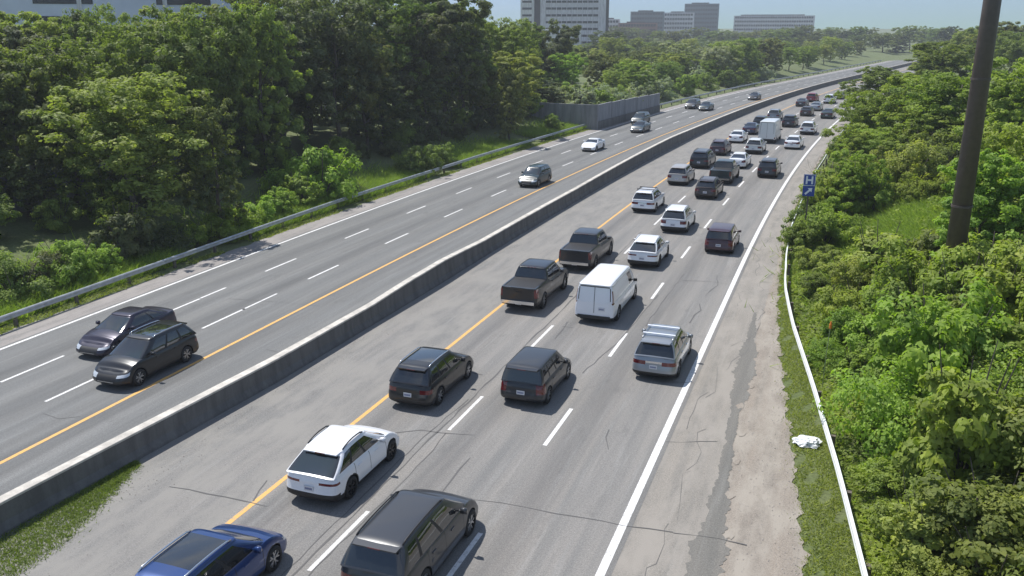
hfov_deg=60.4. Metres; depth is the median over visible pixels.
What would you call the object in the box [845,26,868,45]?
deciduous tree
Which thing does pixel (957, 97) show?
deciduous tree
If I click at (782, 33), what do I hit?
deciduous tree
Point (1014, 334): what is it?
shrub
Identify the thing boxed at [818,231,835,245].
shrub
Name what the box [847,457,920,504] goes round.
shrub
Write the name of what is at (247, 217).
shrub
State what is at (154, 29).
deciduous tree
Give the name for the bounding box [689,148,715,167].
passenger car
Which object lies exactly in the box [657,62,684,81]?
deciduous tree
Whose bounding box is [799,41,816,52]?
deciduous tree
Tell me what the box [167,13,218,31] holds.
deciduous tree
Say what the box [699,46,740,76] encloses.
deciduous tree
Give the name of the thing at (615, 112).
noise wall
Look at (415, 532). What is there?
passenger car
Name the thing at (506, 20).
deciduous tree
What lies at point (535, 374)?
passenger car
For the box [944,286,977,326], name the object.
shrub
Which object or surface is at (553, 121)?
shrub
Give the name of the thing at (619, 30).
deciduous tree
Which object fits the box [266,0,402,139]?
deciduous tree
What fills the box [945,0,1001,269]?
light mast
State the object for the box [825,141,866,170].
shrub
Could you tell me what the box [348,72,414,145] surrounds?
deciduous tree
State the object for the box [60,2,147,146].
deciduous tree
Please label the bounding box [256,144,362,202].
shrub
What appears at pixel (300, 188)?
shrub
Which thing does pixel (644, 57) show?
deciduous tree
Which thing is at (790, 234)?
shrub
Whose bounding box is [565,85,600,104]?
shrub
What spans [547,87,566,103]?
shrub
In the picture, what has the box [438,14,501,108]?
deciduous tree
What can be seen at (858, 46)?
deciduous tree
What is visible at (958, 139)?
shrub
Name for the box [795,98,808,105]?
passenger car
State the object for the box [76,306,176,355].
passenger car
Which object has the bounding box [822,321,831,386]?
marker post
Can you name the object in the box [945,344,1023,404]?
shrub
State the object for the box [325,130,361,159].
shrub
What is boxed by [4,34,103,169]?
deciduous tree
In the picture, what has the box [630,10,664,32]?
office building
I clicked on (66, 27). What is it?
deciduous tree
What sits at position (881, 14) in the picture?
sky
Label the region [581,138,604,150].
passenger car
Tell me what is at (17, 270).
shrub
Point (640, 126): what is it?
passenger car
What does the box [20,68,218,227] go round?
deciduous tree
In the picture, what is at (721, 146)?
passenger car
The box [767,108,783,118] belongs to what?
passenger car
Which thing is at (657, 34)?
deciduous tree
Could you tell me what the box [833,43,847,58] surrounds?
deciduous tree
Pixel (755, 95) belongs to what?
passenger car
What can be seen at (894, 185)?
shrub
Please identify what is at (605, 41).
deciduous tree
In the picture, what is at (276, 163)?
shrub
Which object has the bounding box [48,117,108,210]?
deciduous tree
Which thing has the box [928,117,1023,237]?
deciduous tree
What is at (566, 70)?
deciduous tree
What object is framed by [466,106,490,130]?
shrub
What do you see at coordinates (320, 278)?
road southbound
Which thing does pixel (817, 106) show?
passenger car
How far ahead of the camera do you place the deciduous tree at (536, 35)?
144.62 m
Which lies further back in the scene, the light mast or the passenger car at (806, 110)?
the passenger car at (806, 110)
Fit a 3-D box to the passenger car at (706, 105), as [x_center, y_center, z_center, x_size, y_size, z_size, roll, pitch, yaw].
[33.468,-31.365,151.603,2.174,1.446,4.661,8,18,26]
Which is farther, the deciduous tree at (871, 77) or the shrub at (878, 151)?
the deciduous tree at (871, 77)
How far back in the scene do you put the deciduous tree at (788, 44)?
339.25 m
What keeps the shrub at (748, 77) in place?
on the ground at (16, 239)
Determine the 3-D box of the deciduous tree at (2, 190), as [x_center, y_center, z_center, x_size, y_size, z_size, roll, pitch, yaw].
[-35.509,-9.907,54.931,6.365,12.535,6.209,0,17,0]
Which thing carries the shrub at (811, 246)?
on the ground at (16, 239)
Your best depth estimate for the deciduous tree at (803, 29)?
471.94 m
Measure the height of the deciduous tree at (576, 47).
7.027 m
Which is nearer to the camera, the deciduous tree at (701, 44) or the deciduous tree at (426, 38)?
the deciduous tree at (426, 38)
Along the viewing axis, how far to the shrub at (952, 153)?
66.96 m
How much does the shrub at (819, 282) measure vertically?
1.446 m
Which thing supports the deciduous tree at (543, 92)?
on the ground at (16, 239)
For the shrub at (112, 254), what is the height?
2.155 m
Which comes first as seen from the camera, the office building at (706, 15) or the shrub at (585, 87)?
the shrub at (585, 87)
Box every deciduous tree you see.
[0,11,77,121]
[0,24,62,169]
[0,37,137,202]
[0,45,37,184]
[0,58,86,216]
[0,147,6,195]
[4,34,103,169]
[15,160,62,213]
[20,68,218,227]
[25,14,115,80]
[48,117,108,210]
[52,9,139,158]
[58,21,223,177]
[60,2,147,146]
[77,42,177,159]
[130,3,267,129]
[136,26,163,49]
[137,107,221,177]
[138,5,190,44]
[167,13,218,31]
[174,93,246,225]
[187,44,285,150]
[192,105,252,155]
[204,0,313,129]
[212,25,280,150]
[225,0,313,173]
[230,8,344,146]
[236,94,293,168]
[264,0,357,140]
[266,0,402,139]
[287,58,346,133]
[312,0,415,135]
[314,103,340,119]
[324,34,393,150]
[344,0,433,123]
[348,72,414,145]
[381,13,458,117]
[385,0,457,124]
[401,79,442,130]
[411,0,485,114]
[411,0,493,127]
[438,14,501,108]
[442,52,472,110]
[450,27,493,108]
[450,68,507,109]
[480,16,541,96]
[483,51,544,120]
[488,18,535,99]
[494,66,528,142]
[522,22,547,85]
[523,81,566,102]
[524,26,568,82]
[543,41,569,64]
[544,18,586,81]
[546,52,588,88]
[572,45,583,58]
[575,44,586,59]
[576,51,596,72]
[581,30,631,62]
[582,52,621,86]
[590,37,627,59]
[590,49,608,70]
[593,70,630,88]
[605,66,628,86]
[608,26,632,38]
[613,60,656,88]
[614,57,638,81]
[622,44,635,61]
[623,52,643,68]
[624,37,648,57]
[626,27,643,41]
[632,50,650,67]
[639,46,664,68]
[640,52,698,77]
[647,31,666,41]
[648,60,685,87]
[649,41,661,51]
[655,41,695,72]
[656,53,690,74]
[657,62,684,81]
[658,31,682,42]
[658,53,679,80]
[665,42,683,52]
[676,29,692,39]
[681,38,702,48]
[681,50,693,71]
[687,48,704,69]
[689,27,709,40]
[694,41,708,50]
[695,30,724,44]
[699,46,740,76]
[700,41,746,69]
[700,59,721,80]
[709,29,733,42]
[711,41,745,73]
[726,31,750,39]
[730,36,758,73]
[739,37,766,65]
[741,48,757,72]
[746,32,763,37]
[746,50,766,71]
[753,29,772,39]
[755,37,786,70]
[757,29,798,42]
[766,49,784,72]
[776,27,804,46]
[779,41,795,58]
[782,47,801,70]
[791,42,799,53]
[794,35,804,48]
[795,25,819,42]
[795,47,814,69]
[797,45,823,66]
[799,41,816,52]
[800,46,817,67]
[805,31,827,42]
[816,27,844,38]
[816,44,836,63]
[819,36,844,60]
[819,90,900,140]
[825,148,889,212]
[832,30,859,40]
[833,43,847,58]
[834,65,924,113]
[837,125,871,163]
[838,127,906,157]
[839,38,852,49]
[840,41,856,55]
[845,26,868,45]
[845,99,892,124]
[849,35,861,42]
[851,40,865,54]
[851,72,951,138]
[862,32,906,51]
[864,27,879,45]
[880,111,961,150]
[883,32,912,52]
[887,65,1023,152]
[891,25,931,49]
[902,41,975,96]
[907,40,956,70]
[911,28,934,44]
[920,27,949,48]
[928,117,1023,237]
[929,148,1023,259]
[935,26,965,46]
[949,29,977,71]
[952,56,1023,150]
[960,34,977,61]
[962,25,978,63]
[992,30,1023,73]
[994,21,1023,68]
[994,39,1023,82]
[1010,263,1023,288]
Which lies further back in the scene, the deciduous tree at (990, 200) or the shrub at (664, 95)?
the shrub at (664, 95)
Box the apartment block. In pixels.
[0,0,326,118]
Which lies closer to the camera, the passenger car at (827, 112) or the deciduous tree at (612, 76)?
the passenger car at (827, 112)
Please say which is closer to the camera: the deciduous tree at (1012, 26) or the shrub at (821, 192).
the shrub at (821, 192)
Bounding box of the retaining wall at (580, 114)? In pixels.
[499,101,597,129]
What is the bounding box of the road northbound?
[43,69,930,575]
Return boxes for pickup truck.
[501,258,568,307]
[559,227,613,268]
[709,159,739,183]
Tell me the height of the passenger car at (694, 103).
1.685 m
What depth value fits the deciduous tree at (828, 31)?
541.83 m
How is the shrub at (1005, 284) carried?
on the ground at (16, 239)
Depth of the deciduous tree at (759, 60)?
234.12 m
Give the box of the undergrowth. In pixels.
[790,116,1023,575]
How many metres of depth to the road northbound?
32.12 m
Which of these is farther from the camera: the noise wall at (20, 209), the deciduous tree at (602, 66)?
the deciduous tree at (602, 66)
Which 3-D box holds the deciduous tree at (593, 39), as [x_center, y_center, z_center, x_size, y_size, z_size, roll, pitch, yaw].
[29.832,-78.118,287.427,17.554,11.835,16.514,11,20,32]
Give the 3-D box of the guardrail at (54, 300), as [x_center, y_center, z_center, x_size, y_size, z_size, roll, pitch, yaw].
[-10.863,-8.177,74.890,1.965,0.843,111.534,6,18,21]
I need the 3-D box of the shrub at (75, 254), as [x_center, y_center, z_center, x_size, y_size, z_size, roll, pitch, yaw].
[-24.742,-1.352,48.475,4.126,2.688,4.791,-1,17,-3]
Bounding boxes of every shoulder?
[0,61,888,346]
[611,93,883,575]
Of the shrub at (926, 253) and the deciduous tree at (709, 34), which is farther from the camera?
the deciduous tree at (709, 34)
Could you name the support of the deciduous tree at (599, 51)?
on the ground at (16, 239)
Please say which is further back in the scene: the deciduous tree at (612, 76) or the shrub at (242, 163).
the deciduous tree at (612, 76)
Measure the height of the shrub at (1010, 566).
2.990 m
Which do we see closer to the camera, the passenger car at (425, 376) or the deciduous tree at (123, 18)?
the passenger car at (425, 376)
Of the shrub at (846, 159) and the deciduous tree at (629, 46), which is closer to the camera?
the shrub at (846, 159)
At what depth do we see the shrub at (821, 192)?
63.30 m
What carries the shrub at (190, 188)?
on the ground at (16, 239)
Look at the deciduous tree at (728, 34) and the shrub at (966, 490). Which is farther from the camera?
the deciduous tree at (728, 34)
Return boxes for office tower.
[521,0,608,52]
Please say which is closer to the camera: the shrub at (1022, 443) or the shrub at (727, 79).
the shrub at (1022, 443)
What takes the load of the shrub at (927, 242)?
on the ground at (16, 239)
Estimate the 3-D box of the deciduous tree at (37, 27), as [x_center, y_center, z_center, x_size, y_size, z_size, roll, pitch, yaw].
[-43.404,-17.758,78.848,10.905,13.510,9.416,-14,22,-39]
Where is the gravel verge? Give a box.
[718,122,849,575]
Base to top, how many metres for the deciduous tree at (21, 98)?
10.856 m
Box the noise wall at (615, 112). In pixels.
[597,93,659,129]
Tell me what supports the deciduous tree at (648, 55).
on the ground at (16, 239)
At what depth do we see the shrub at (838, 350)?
37.67 m
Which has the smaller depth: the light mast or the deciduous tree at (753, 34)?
the light mast
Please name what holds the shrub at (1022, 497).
on the ground at (16, 239)
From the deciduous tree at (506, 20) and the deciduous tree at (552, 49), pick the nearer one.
the deciduous tree at (506, 20)
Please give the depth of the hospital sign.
55.39 m
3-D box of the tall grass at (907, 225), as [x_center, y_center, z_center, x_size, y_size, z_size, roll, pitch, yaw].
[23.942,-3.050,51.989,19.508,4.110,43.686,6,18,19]
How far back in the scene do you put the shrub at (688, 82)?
177.54 m
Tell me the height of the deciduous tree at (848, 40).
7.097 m
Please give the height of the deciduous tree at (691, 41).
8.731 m
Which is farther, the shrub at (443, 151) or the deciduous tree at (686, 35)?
the deciduous tree at (686, 35)
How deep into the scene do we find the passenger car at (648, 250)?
52.63 m
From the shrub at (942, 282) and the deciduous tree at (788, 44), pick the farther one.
the deciduous tree at (788, 44)
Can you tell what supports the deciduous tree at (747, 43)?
on the ground at (16, 239)
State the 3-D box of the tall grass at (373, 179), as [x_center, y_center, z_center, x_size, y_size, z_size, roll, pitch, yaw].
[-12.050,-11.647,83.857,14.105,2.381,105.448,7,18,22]
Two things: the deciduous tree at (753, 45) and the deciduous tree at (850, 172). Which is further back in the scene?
the deciduous tree at (753, 45)
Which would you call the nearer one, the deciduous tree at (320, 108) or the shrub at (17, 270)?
the shrub at (17, 270)
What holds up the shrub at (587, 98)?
on the ground at (16, 239)
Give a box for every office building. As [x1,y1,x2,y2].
[608,18,619,34]
[618,22,657,38]
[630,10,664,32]
[664,11,694,39]
[684,3,718,39]
[733,14,814,37]
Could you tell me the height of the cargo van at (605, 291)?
2.089 m
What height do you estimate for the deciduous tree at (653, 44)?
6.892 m
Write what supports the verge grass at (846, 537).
on the ground at (16, 239)
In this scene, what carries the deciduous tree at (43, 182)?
on the ground at (16, 239)
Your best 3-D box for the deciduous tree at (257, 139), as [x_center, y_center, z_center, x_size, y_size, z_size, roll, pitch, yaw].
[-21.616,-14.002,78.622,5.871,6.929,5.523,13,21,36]
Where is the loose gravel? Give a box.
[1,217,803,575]
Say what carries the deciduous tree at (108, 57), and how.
on the ground at (16, 239)
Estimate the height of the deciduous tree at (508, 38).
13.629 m
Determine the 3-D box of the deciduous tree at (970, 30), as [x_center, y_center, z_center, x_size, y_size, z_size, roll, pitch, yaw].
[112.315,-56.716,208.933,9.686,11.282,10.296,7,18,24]
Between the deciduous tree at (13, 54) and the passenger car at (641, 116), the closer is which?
the deciduous tree at (13, 54)
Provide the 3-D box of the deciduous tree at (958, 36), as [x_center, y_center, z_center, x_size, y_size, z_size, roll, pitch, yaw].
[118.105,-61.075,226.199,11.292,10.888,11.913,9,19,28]
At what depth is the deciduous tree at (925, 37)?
521.18 m
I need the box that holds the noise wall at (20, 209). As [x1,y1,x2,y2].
[0,148,226,212]
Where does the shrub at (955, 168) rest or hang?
on the ground at (16, 239)
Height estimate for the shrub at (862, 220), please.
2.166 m
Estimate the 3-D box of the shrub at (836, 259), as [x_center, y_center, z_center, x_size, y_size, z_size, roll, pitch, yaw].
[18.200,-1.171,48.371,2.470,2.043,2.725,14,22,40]
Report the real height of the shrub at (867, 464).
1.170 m
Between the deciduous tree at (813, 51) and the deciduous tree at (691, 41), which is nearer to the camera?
the deciduous tree at (813, 51)
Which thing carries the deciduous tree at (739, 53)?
on the ground at (16, 239)
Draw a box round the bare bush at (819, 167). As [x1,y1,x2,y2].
[806,154,833,182]
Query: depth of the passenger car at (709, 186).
73.52 m
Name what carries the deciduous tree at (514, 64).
on the ground at (16, 239)
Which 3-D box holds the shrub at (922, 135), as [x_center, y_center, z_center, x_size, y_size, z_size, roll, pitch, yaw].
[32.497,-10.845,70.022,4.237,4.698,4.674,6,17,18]
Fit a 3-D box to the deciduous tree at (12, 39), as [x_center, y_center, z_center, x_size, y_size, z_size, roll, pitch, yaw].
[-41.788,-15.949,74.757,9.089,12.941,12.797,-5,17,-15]
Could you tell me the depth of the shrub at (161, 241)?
55.50 m
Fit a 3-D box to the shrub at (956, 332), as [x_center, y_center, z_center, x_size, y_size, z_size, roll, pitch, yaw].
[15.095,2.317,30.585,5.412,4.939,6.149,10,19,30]
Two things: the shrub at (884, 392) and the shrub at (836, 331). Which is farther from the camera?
the shrub at (836, 331)
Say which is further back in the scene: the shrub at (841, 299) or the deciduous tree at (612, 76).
the deciduous tree at (612, 76)
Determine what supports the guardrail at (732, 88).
on the ground at (16, 239)
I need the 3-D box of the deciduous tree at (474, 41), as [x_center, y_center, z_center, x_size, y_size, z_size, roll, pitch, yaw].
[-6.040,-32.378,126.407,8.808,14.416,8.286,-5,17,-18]
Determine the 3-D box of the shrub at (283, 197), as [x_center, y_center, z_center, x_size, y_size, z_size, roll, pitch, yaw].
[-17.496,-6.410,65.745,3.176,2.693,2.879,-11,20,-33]
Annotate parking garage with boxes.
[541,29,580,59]
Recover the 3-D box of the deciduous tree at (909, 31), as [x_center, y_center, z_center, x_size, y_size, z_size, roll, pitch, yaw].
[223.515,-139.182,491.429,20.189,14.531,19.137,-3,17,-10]
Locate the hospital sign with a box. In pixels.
[802,174,815,226]
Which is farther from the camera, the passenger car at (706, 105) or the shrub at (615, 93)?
the passenger car at (706, 105)
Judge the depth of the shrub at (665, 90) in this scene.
175.27 m
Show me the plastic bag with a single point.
(804, 441)
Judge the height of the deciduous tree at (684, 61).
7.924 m
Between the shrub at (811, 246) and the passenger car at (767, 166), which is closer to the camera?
the shrub at (811, 246)
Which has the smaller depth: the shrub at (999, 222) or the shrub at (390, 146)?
the shrub at (999, 222)
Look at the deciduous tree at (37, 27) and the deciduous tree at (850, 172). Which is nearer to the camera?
the deciduous tree at (850, 172)
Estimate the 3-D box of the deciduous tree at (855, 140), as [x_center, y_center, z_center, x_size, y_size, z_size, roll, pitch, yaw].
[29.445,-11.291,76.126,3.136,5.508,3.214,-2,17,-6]
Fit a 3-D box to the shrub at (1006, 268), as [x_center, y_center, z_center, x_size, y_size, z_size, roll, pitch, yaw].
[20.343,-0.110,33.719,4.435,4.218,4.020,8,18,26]
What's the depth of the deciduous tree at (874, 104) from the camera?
86.08 m
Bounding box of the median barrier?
[0,61,917,536]
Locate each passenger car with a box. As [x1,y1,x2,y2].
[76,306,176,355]
[93,320,198,385]
[135,524,286,575]
[286,425,399,501]
[340,489,477,575]
[389,346,473,405]
[500,346,570,403]
[518,163,551,186]
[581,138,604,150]
[627,234,668,266]
[630,121,650,132]
[631,111,649,123]
[631,186,664,211]
[632,324,692,377]
[660,204,695,231]
[667,164,694,184]
[685,98,700,108]
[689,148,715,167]
[694,176,723,198]
[698,101,713,110]
[704,222,740,252]
[710,139,731,154]
[728,130,747,142]
[729,152,751,167]
[742,122,758,133]
[745,137,766,153]
[748,92,760,99]
[753,115,767,125]
[757,157,782,177]
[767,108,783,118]
[782,114,798,126]
[784,135,804,148]
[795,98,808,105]
[800,106,814,115]
[800,121,817,134]
[806,93,818,101]
[810,102,822,110]
[820,108,834,118]
[823,94,835,102]
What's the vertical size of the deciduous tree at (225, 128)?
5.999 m
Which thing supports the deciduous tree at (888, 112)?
on the ground at (16, 239)
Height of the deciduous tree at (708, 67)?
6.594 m
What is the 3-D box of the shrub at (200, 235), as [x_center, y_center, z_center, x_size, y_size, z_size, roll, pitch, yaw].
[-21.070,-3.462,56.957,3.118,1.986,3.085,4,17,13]
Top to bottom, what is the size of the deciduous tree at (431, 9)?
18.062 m
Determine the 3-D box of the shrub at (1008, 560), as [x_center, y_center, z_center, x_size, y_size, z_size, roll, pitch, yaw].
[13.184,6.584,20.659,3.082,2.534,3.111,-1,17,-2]
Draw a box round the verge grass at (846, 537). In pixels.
[769,183,878,575]
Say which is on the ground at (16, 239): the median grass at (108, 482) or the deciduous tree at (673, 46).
the deciduous tree at (673, 46)
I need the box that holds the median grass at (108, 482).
[0,459,142,575]
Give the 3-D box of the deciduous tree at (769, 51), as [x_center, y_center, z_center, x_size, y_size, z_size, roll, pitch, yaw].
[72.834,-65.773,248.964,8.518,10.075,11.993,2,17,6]
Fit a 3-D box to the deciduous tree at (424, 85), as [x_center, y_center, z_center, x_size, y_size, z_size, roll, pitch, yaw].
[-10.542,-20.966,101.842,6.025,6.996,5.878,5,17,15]
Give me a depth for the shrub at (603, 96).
133.02 m
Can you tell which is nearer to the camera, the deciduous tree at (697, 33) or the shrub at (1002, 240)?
the shrub at (1002, 240)
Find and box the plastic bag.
[792,435,821,448]
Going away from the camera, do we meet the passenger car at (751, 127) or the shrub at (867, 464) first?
the shrub at (867, 464)
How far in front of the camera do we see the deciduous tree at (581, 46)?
313.90 m
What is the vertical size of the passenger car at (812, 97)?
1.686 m
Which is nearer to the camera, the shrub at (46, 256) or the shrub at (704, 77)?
the shrub at (46, 256)
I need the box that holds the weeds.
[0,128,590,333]
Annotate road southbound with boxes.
[0,60,916,542]
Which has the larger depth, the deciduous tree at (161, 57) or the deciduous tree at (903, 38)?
the deciduous tree at (903, 38)
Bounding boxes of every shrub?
[0,186,23,239]
[0,250,55,305]
[17,249,73,293]
[27,239,109,288]
[29,189,86,232]
[78,175,130,221]
[82,242,122,272]
[87,201,158,260]
[94,161,163,203]
[131,222,199,258]
[157,220,209,249]
[162,171,205,198]
[182,156,227,185]
[187,215,244,243]
[202,203,265,235]
[217,146,253,178]
[240,195,280,224]
[246,144,297,174]
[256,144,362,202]
[256,186,299,214]
[278,169,323,206]
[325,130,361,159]
[330,183,370,197]
[345,136,371,158]
[375,118,420,146]
[376,138,406,157]
[391,145,444,175]
[400,111,441,144]
[424,142,459,164]
[425,107,453,140]
[444,103,473,129]
[452,119,472,141]
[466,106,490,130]
[481,105,507,128]
[518,96,543,117]
[527,92,547,102]
[541,76,562,87]
[544,113,564,129]
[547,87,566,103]
[559,80,576,100]
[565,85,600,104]
[573,85,598,104]
[581,82,596,90]
[590,82,624,103]
[594,86,616,104]
[616,84,635,96]
[617,91,643,100]
[626,82,645,91]
[631,81,655,96]
[641,80,678,94]
[644,77,679,99]
[667,73,684,91]
[672,70,701,95]
[688,65,711,82]
[694,72,719,90]
[710,70,744,86]
[714,66,741,87]
[736,68,760,83]
[751,65,776,81]
[776,212,825,258]
[788,194,837,222]
[789,245,830,270]
[792,202,863,247]
[797,271,845,301]
[798,167,882,216]
[799,337,847,372]
[803,244,824,252]
[804,177,834,202]
[812,353,975,487]
[814,244,845,260]
[814,285,869,320]
[816,198,856,215]
[816,214,872,240]
[817,248,862,279]
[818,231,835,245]
[819,305,868,348]
[823,256,881,300]
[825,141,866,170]
[825,142,884,159]
[826,136,869,164]
[830,149,883,176]
[833,343,869,378]
[838,214,861,229]
[839,221,911,283]
[841,313,898,365]
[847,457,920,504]
[850,547,974,575]
[852,169,900,218]
[857,237,965,327]
[857,439,915,474]
[858,272,925,326]
[861,397,905,430]
[863,339,911,385]
[865,276,1023,399]
[866,145,896,177]
[867,470,958,539]
[869,321,1013,376]
[878,239,933,277]
[880,138,947,193]
[880,486,974,572]
[883,179,910,200]
[891,340,1022,484]
[894,172,937,201]
[895,121,950,157]
[901,372,1023,470]
[905,300,960,331]
[907,143,940,179]
[908,220,1019,259]
[911,491,1023,575]
[914,457,1023,570]
[916,134,961,175]
[920,175,951,196]
[921,252,1000,301]
[926,230,1023,290]
[933,152,957,178]
[936,131,961,148]
[937,238,1017,267]
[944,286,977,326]
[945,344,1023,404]
[953,475,975,503]
[957,345,1022,382]
[964,253,1023,325]
[969,219,1023,243]
[974,480,1023,519]
[984,552,1023,575]
[989,254,1023,323]
[989,391,1023,471]
[990,559,1023,575]
[991,307,1023,375]
[992,378,1023,474]
[996,242,1023,302]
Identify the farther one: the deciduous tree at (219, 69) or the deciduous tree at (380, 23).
the deciduous tree at (380, 23)
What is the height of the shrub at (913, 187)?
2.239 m
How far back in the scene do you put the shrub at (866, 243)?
44.79 m
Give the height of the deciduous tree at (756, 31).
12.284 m
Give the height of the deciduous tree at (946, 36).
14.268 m
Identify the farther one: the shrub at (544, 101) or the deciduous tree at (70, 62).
the shrub at (544, 101)
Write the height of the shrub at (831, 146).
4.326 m
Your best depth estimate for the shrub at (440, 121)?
100.13 m
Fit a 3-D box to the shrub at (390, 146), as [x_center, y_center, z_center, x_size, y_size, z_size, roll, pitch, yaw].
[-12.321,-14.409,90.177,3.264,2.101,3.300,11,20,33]
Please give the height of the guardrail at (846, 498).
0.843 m
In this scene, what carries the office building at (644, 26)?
on the ground at (16, 239)
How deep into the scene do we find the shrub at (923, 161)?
66.16 m
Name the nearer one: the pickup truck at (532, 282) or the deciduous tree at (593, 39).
the pickup truck at (532, 282)
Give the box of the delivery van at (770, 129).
[758,118,782,142]
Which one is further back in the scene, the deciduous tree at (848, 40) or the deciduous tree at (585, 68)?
the deciduous tree at (848, 40)
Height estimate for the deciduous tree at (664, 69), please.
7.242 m
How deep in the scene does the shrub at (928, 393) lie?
27.42 m
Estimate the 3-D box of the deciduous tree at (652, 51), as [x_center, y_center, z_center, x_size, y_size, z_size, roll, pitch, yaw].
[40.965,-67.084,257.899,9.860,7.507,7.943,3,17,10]
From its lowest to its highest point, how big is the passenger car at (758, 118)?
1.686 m
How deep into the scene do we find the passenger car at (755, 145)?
99.39 m
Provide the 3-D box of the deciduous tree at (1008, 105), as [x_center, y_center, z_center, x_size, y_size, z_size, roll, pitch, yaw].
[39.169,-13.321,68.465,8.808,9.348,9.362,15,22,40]
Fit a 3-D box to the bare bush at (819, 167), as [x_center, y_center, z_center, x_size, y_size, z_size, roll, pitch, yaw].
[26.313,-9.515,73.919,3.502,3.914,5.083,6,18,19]
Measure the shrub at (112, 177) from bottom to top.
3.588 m
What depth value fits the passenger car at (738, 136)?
108.94 m
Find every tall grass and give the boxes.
[0,115,587,325]
[745,192,1017,365]
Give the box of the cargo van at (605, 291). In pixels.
[575,263,636,319]
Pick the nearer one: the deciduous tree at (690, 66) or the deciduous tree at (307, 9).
the deciduous tree at (307, 9)
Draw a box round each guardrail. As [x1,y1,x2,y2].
[0,124,585,326]
[660,60,881,107]
[784,123,871,575]
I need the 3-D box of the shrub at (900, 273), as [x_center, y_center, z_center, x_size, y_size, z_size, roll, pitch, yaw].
[17.761,0.010,37.963,5.090,4.261,5.145,-9,19,-27]
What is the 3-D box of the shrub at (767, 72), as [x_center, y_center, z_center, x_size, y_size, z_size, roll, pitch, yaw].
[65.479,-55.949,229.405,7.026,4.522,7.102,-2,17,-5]
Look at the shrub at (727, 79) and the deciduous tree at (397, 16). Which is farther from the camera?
the shrub at (727, 79)
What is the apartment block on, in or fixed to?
on the ground at (16, 239)
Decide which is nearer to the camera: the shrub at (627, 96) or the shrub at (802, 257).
the shrub at (802, 257)
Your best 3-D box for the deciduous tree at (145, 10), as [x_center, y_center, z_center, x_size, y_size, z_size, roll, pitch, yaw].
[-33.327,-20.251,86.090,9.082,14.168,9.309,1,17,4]
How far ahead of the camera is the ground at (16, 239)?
59.28 m
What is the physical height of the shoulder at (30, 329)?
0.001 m
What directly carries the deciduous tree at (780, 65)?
on the ground at (16, 239)
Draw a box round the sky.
[260,0,1023,28]
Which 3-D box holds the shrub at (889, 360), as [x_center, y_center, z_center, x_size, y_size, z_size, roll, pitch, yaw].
[16.724,2.369,32.587,5.950,2.837,5.124,-10,19,-29]
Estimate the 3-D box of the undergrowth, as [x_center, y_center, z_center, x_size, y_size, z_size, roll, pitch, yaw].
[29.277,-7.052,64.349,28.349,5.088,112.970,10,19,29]
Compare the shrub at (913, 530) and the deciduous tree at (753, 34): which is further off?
the deciduous tree at (753, 34)
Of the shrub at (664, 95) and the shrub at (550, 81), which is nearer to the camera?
the shrub at (550, 81)
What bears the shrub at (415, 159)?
on the ground at (16, 239)
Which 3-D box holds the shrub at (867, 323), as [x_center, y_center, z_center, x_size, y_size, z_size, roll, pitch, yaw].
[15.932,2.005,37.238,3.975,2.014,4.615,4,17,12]
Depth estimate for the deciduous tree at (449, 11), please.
106.65 m
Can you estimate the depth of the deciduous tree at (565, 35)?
161.14 m
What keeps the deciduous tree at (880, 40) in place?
on the ground at (16, 239)
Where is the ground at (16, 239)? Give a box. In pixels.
[0,29,1023,575]
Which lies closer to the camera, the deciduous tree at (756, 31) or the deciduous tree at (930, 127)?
the deciduous tree at (930, 127)
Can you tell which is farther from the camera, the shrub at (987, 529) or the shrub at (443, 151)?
the shrub at (443, 151)
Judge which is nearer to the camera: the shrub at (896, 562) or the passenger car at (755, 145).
the shrub at (896, 562)
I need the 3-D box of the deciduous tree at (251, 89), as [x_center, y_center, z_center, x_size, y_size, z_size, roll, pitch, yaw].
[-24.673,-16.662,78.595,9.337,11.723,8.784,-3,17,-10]
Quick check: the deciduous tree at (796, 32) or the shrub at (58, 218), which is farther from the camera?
the deciduous tree at (796, 32)
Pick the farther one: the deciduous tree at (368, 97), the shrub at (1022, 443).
the deciduous tree at (368, 97)
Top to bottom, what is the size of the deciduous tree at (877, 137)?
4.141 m
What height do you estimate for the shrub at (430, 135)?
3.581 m

